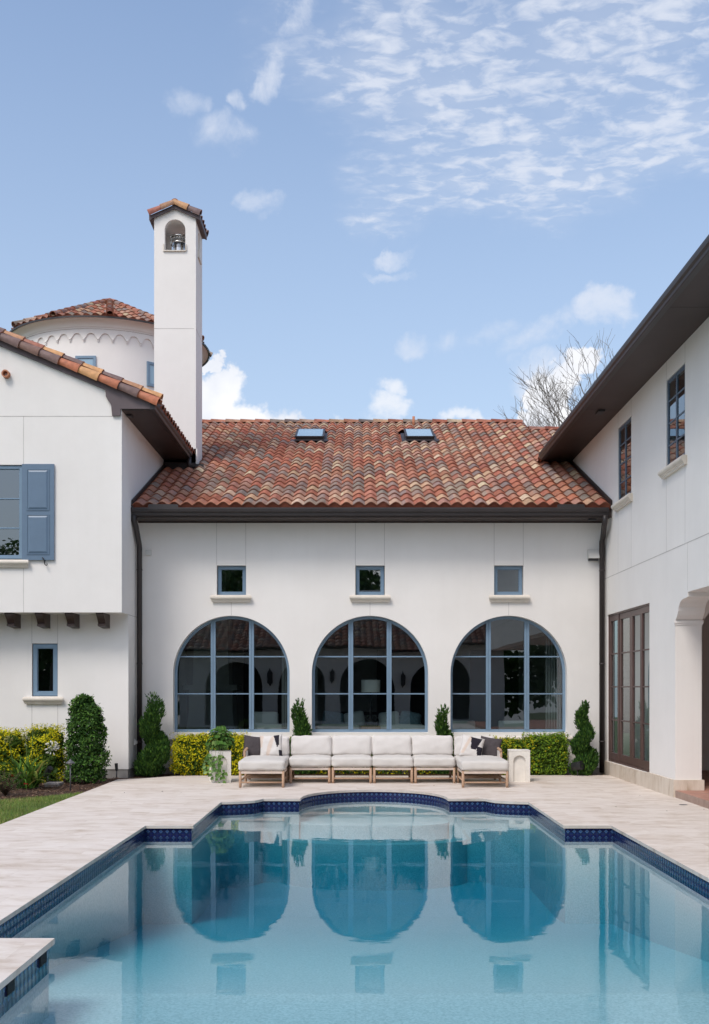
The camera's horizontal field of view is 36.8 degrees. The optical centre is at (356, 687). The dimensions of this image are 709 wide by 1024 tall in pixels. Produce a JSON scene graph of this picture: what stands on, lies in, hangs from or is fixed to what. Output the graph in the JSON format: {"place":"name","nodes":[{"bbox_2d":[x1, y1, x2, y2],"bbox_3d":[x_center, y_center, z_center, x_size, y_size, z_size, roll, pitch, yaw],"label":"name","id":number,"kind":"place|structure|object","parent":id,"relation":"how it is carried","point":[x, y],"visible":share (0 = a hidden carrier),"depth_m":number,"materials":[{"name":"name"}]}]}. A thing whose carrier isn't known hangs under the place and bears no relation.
{"place":"outdoors","nodes":[
{"label":"outdoors","id":0,"kind":"place"},
{"bbox_2d":[0,768,27,795],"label":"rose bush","id":1,"kind":"object","parent":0,"point":[4,789],"visible":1,"depth_m":16.58,"materials":[{"name":"green plant"}]},
{"bbox_2d":[0,791,81,823],"bbox_3d":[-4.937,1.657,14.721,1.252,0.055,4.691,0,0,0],"label":"grass","id":2,"kind":"structure","parent":0,"point":[28,802],"depth_m":15.18,"materials":[{"name":"green plant"}]},
{"bbox_2d":[0,773,603,799],"bbox_3d":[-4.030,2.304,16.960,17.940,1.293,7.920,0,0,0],"label":"mulch bed","id":3,"kind":"object","parent":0,"point":[82,786],"visible":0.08,"depth_m":17.94,"materials":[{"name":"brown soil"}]},
{"bbox_2d":[0,726,29,781],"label":"shrub","id":4,"kind":"object","parent":3,"relation":"on","point":[17,736],"visible":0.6,"depth_m":18.52,"materials":[{"name":"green plant"}]},
{"bbox_2d":[0,728,62,790],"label":"lily plant","id":5,"kind":"object","parent":3,"relation":"on","point":[32,778],"visible":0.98,"depth_m":17.70,"materials":[{"name":"green plant"}]},
{"bbox_2d":[17,723,68,783],"bbox_3d":[-5.519,1.170,18.912,1.027,1.100,1.154,0,0,0],"label":"shrub","id":6,"kind":"object","parent":3,"relation":"on","point":[42,737],"visible":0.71,"depth_m":18.68,"materials":[{"name":"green plant"}]},
{"bbox_2d":[43,766,52,781],"bbox_3d":[-5.314,1.524,18.349,0.207,0.372,0.099,0,0,38],"label":"spotlight","id":7,"kind":"object","parent":3,"relation":"on","point":[49,769],"visible":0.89,"depth_m":18.32,"materials":[{"name":"black metal"}]},
{"bbox_2d":[44,782,63,786],"bbox_3d":[-5.185,1.685,18.260,0.253,0.130,0.344,0,0,0],"label":"valve box","id":8,"kind":"object","parent":3,"relation":"on","point":[52,784],"visible":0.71,"depth_m":18.10,"materials":[{"name":"grey stone"}]},
{"bbox_2d":[65,759,74,790],"bbox_3d":[-4.685,1.436,17.445,0.156,0.548,0.156,0,0,0],"label":"path light","id":9,"kind":"object","parent":3,"relation":"on","point":[70,762],"visible":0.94,"depth_m":17.43,"materials":[{"name":"grey metal"}]},
{"bbox_2d":[62,693,111,783],"bbox_3d":[-4.752,0.898,18.722,0.841,1.632,0.853,0,0,38],"label":"holly bush","id":10,"kind":"object","parent":3,"relation":"on","point":[86,724],"visible":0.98,"depth_m":18.54,"materials":[{"name":"green plant"}]},
{"bbox_2d":[115,763,117,778],"bbox_3d":[-4.433,1.558,19.664,0.058,0.344,0.076,0,0,-28],"label":"spotlight","id":11,"kind":"object","parent":3,"relation":"on","point":[116,767],"visible":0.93,"depth_m":19.64,"materials":[{"name":"grey metal"}]},
{"bbox_2d":[132,691,170,776],"bbox_3d":[-3.873,0.881,20.108,0.734,1.658,0.739,0,0,0],"label":"spiral topiary","id":12,"kind":"object","parent":3,"relation":"on","point":[153,757],"visible":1,"depth_m":19.99,"materials":[{"name":"green plant"}]},
{"bbox_2d":[169,730,250,775],"bbox_3d":[-2.783,1.257,20.402,1.588,0.926,0.737,0,0,0],"label":"hedge","id":13,"kind":"object","parent":3,"relation":"on","point":[190,753],"visible":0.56,"depth_m":20.20,"materials":[{"name":"green plant"}]},
{"bbox_2d":[289,698,316,773],"bbox_3d":[-1.064,0.937,20.285,0.622,1.547,0.657,0,0,0],"label":"spiral topiary","id":14,"kind":"object","parent":3,"relation":"on","point":[302,725],"visible":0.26,"depth_m":20.18,"materials":[{"name":"green plant"}]},
{"bbox_2d":[289,739,460,773],"bbox_3d":[0.147,1.324,20.473,4.371,0.792,0.542,0,0,0],"label":"hedge","id":15,"kind":"object","parent":3,"relation":"on","point":[379,772],"visible":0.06,"depth_m":20.41,"materials":[{"name":"green plant"}]},
{"bbox_2d":[431,704,456,773],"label":"spiral topiary","id":16,"kind":"object","parent":3,"relation":"on","point":[441,726],"visible":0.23,"depth_m":20.19,"materials":[{"name":"green plant"}]},
{"bbox_2d":[490,735,535,774],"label":"hedge","id":17,"kind":"object","parent":3,"relation":"on","point":[510,743],"visible":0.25,"depth_m":20.24,"materials":[{"name":"green plant"}]},
{"bbox_2d":[522,731,570,774],"bbox_3d":[3.589,1.264,20.403,1.018,0.910,0.687,0,0,0],"label":"hedge","id":18,"kind":"object","parent":3,"relation":"on","point":[551,753],"visible":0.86,"depth_m":20.18,"materials":[{"name":"green plant"}]},
{"bbox_2d":[571,761,584,775],"bbox_3d":[4.140,1.536,20.023,0.245,0.347,0.170,0,0,44],"label":"spotlight","id":19,"kind":"object","parent":3,"relation":"on","point":[576,766],"visible":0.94,"depth_m":19.96,"materials":[{"name":"black metal"}]},
{"bbox_2d":[567,700,599,775],"bbox_3d":[4.301,0.960,20.221,0.609,1.500,0.607,0,0,0],"label":"spiral topiary","id":20,"kind":"object","parent":3,"relation":"on","point":[583,750],"visible":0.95,"depth_m":20.14,"materials":[{"name":"green plant"}]},
{"bbox_2d":[0,775,708,924],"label":"pool deck","id":21,"kind":"structure","parent":0,"point":[44,851],"depth_m":14.23,"materials":[{"name":"stone"}]},
{"bbox_2d":[209,750,230,782],"bbox_3d":[-2.400,1.373,18.720,0.356,0.554,0.352,0,0,-14],"label":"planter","id":22,"kind":"object","parent":21,"relation":"on","point":[226,765],"visible":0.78,"depth_m":18.59,"materials":[{"name":"concrete"}]},
{"bbox_2d":[202,725,234,782],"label":"potted plant","id":23,"kind":"object","parent":22,"relation":"on","point":[220,735],"visible":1,"depth_m":18.55,"materials":[{"name":"green plant"}]},
{"bbox_2d":[0,198,708,796],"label":"house","id":24,"kind":"structure","parent":21,"relation":"on","point":[176,552],"depth_m":20.70,"materials":[{"name":"stucco"},{"name":"clay tile"},{"name":"bronze"}]},
{"bbox_2d":[0,466,27,567],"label":"window","id":25,"kind":"structure","parent":24,"relation":"in","point":[10,476],"depth_m":19.31,"materials":[{"name":"glass"}]},
{"bbox_2d":[22,644,62,703],"bbox_3d":[-5.804,-0.257,19.790,0.751,1.115,0.180,0,0,0],"label":"window","id":26,"kind":"structure","parent":24,"relation":"in","point":[27,700],"depth_m":19.83,"materials":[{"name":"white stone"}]},
{"bbox_2d":[210,566,250,601],"bbox_3d":[-2.434,-2.017,20.725,0.800,0.710,0.250,0,0,0],"label":"window","id":27,"kind":"structure","parent":24,"relation":"in","point":[231,579],"depth_m":20.80,"materials":[{"name":"stone"}]},
{"bbox_2d":[175,616,289,731],"bbox_3d":[-2.434,-0.269,20.889,2.265,2.268,0.062,0,0,0],"label":"window","id":28,"kind":"structure","parent":24,"relation":"in","point":[213,656],"depth_m":20.87,"materials":[{"name":"blue metal"}]},
{"bbox_2d":[248,724,281,728],"bbox_3d":[-1.730,1.050,22.513,1.037,0.600,1.037,0,0,-38],"label":"armchair","id":29,"kind":"object","parent":24,"relation":"in","point":[267,726],"visible":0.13,"depth_m":22.08,"materials":[{"name":"fabric"}]},
{"bbox_2d":[254,712,278,724],"bbox_3d":[-1.950,0.670,22.350,0.620,0.340,0.220,0,0,0],"label":"cushion","id":30,"kind":"object","parent":29,"relation":"on","point":[266,717],"visible":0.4,"depth_m":22.25,"materials":[{"name":"fabric"}]},
{"bbox_2d":[312,616,427,731],"bbox_3d":[0.259,-0.269,20.889,2.265,2.268,0.062,0,0,0],"label":"window","id":31,"kind":"structure","parent":24,"relation":"in","point":[350,656],"depth_m":20.87,"materials":[{"name":"blue metal"}]},
{"bbox_2d":[349,566,390,601],"bbox_3d":[0.259,-2.017,20.725,0.800,0.710,0.250,0,0,0],"label":"window","id":32,"kind":"structure","parent":24,"relation":"in","point":[369,579],"depth_m":20.80,"materials":[{"name":"metal"}]},
{"bbox_2d":[317,724,424,728],"bbox_3d":[0.265,0.990,22.300,2.350,0.480,0.540,0,0,0],"label":"sofa","id":33,"kind":"object","parent":24,"relation":"in","point":[384,726],"visible":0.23,"depth_m":22.07,"materials":[{"name":"fabric"}]},
{"bbox_2d":[322,711,343,723],"bbox_3d":[-0.500,0.670,22.350,0.461,0.376,0.240,0,0,0],"label":"cushion","id":34,"kind":"object","parent":33,"relation":"on","point":[329,717],"visible":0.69,"depth_m":22.25,"materials":[{"name":"grey fabric"}]},
{"bbox_2d":[343,711,364,726],"bbox_3d":[-0.050,0.670,22.350,0.468,0.387,0.240,0,0,0],"label":"cushion","id":35,"kind":"object","parent":33,"relation":"on","point":[358,718],"visible":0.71,"depth_m":22.26,"materials":[{"name":"fabric"}]},
{"bbox_2d":[378,711,399,724],"bbox_3d":[0.680,0.670,22.350,0.455,0.368,0.240,0,0,0],"label":"cushion","id":36,"kind":"object","parent":33,"relation":"on","point":[382,717],"visible":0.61,"depth_m":22.26,"materials":[{"name":"fabric"}]},
{"bbox_2d":[400,711,420,723],"bbox_3d":[1.120,0.670,22.350,0.471,0.391,0.240,0,0,0],"label":"cushion","id":37,"kind":"object","parent":33,"relation":"on","point":[407,717],"visible":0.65,"depth_m":22.25,"materials":[{"name":"grey fabric"}]},
{"bbox_2d":[361,726,380,728],"bbox_3d":[0.288,1.095,21.950,0.400,0.610,0.400,0,0,0],"label":"side table","id":38,"kind":"object","parent":24,"relation":"in","point":[370,727],"visible":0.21,"depth_m":21.75,"materials":[{"name":"grey wood"}]},
{"bbox_2d":[361,680,379,725],"bbox_3d":[0.288,0.311,21.950,0.390,0.954,0.390,0,0,0],"label":"table lamp","id":39,"kind":"object","parent":38,"relation":"on","point":[370,686],"visible":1,"depth_m":21.83,"materials":[{"name":"white metal"}]},
{"bbox_2d":[339,712,421,725],"bbox_3d":[0.383,0.976,25.250,2.300,0.812,0.500,0,0,0],"label":"console table","id":40,"kind":"object","parent":24,"relation":"in","point":[373,713],"visible":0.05,"depth_m":25.00,"materials":[{"name":"wood"}]},
{"bbox_2d":[452,721,474,728],"bbox_3d":[2.150,0.990,22.465,0.620,0.620,0.790,0,0,0],"label":"armchair","id":41,"kind":"object","parent":24,"relation":"in","point":[463,724],"visible":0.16,"depth_m":22.07,"materials":[{"name":"fabric"}]},
{"bbox_2d":[450,616,564,731],"bbox_3d":[2.952,-0.269,20.889,2.265,2.268,0.062,0,0,0],"label":"window","id":42,"kind":"structure","parent":24,"relation":"in","point":[488,656],"depth_m":20.87,"materials":[{"name":"blue metal"}]},
{"bbox_2d":[489,566,529,601],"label":"window","id":43,"kind":"structure","parent":24,"relation":"in","point":[507,579],"depth_m":20.80,"materials":[{"name":"stone"}]},
{"bbox_2d":[498,721,523,728],"bbox_3d":[3.250,0.990,22.465,0.620,0.620,0.790,0,0,0],"label":"armchair","id":44,"kind":"object","parent":24,"relation":"in","point":[510,724],"visible":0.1,"depth_m":22.07,"materials":[{"name":"fabric"}]},
{"bbox_2d":[610,614,619,761],"bbox_3d":[4.867,0.000,20.075,0.045,2.732,0.702,0,0,0],"label":"door","id":45,"kind":"structure","parent":24,"relation":"in","point":[613,756],"depth_m":19.97,"materials":[{"name":"brown glass"}]},
{"bbox_2d":[611,418,632,511],"bbox_3d":[4.777,-4.010,19.150,0.134,1.500,1.220,0,0,0],"label":"window","id":46,"kind":"structure","parent":24,"relation":"in","point":[625,495],"depth_m":19.14,"materials":[{"name":"stone"}]},
{"bbox_2d":[620,611,630,764],"bbox_3d":[4.883,0.000,19.305,0.045,2.732,0.822,0,0,0],"label":"door","id":47,"kind":"structure","parent":24,"relation":"in","point":[626,759],"depth_m":19.63,"materials":[{"name":"brown wood"}]},
{"bbox_2d":[631,608,640,767],"bbox_3d":[4.883,0.000,18.545,0.045,2.732,0.682,0,0,0],"label":"door","id":48,"kind":"structure","parent":24,"relation":"in","point":[636,762],"depth_m":18.80,"materials":[{"name":"brown wood"}]},
{"bbox_2d":[641,606,648,769],"bbox_3d":[4.867,0.000,17.875,0.045,2.732,0.642,0,0,0],"label":"door","id":49,"kind":"structure","parent":24,"relation":"in","point":[644,764],"depth_m":18.11,"materials":[{"name":"brown wood"}]},
{"bbox_2d":[658,364,686,478],"bbox_3d":[4.777,-4.010,16.090,0.134,1.500,1.220,0,0,0],"label":"window","id":50,"kind":"structure","parent":24,"relation":"in","point":[676,457],"depth_m":16.09,"materials":[{"name":"wood"}]},
{"bbox_2d":[238,735,508,787],"bbox_3d":[0.282,1.245,18.418,4.508,0.809,1.660,0,0,0],"label":"sectional sofa","id":51,"kind":"object","parent":21,"relation":"on","point":[308,752],"visible":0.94,"depth_m":18.49,"materials":[{"name":"white fabric"}]},
{"bbox_2d":[242,735,260,755],"bbox_3d":[-1.818,1.037,18.858,0.412,0.413,0.222,0,0,0],"label":"throw pillow","id":52,"kind":"object","parent":51,"relation":"on","point":[252,743],"visible":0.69,"depth_m":18.79,"materials":[{"name":"grey fabric"}]},
{"bbox_2d":[260,734,281,755],"bbox_3d":[-1.498,1.019,18.660,0.414,0.409,0.220,0,0,0],"label":"throw pillow","id":53,"kind":"object","parent":51,"relation":"on","point":[270,745],"visible":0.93,"depth_m":18.59,"materials":[{"name":"white fabric"}]},
{"bbox_2d":[459,734,484,755],"bbox_3d":[2.014,1.042,18.660,0.480,0.472,0.213,0,0,0],"label":"throw pillow","id":54,"kind":"object","parent":51,"relation":"on","point":[471,746],"visible":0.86,"depth_m":18.60,"materials":[{"name":"white fabric"}]},
{"bbox_2d":[481,736,501,755],"bbox_3d":[2.356,1.059,18.861,0.437,0.424,0.200,0,0,12],"label":"throw pillow","id":55,"kind":"object","parent":51,"relation":"on","point":[490,745],"visible":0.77,"depth_m":18.80,"materials":[{"name":"grey fabric"}]},
{"bbox_2d":[507,749,529,781],"bbox_3d":[2.870,1.373,18.900,0.382,0.554,0.382,0,0,4],"label":"side table","id":56,"kind":"object","parent":21,"relation":"on","point":[518,760],"visible":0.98,"depth_m":18.74,"materials":[{"name":"concrete"}]},
{"bbox_2d":[0,0,708,716],"label":"sky","id":57,"kind":"structure","parent":0,"point":[407,206],"materials":[{"name":"blue"}]},
{"bbox_2d":[12,831,708,1023],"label":"pool basin","id":58,"kind":"object","parent":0,"point":[356,927],"visible":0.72,"depth_m":10.81,"materials":[{"name":"paint"}]},
{"bbox_2d":[0,938,54,1023],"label":"pool platform","id":59,"kind":"structure","parent":58,"relation":"in","point":[24,980],"depth_m":6.59,"materials":[{"name":"stone"}]},
{"bbox_2d":[0,792,708,937],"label":"waterline tile","id":60,"kind":"object","parent":58,"relation":"attached to","point":[23,919],"visible":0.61,"depth_m":12.80,"materials":[{"name":"blue tile"}]},
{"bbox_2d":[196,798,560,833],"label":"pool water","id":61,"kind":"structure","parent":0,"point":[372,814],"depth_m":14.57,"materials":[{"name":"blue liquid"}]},
{"bbox_2d":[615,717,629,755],"bbox_3d":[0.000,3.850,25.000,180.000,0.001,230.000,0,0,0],"label":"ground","id":62,"kind":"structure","parent":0,"point":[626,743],"depth_m":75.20,"materials":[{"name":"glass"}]},
{"bbox_2d":[493,332,629,732],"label":"bare tree","id":63,"kind":"object","parent":62,"relation":"on","point":[626,672],"visible":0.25,"depth_m":43.69,"materials":[{"name":"brown plant"}]},
{"bbox_2d":[675,770,708,808],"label":"loggia floor","id":64,"kind":"structure","parent":0,"point":[699,797],"depth_m":15.60,"materials":[{"name":"ceramic"}]}
]}

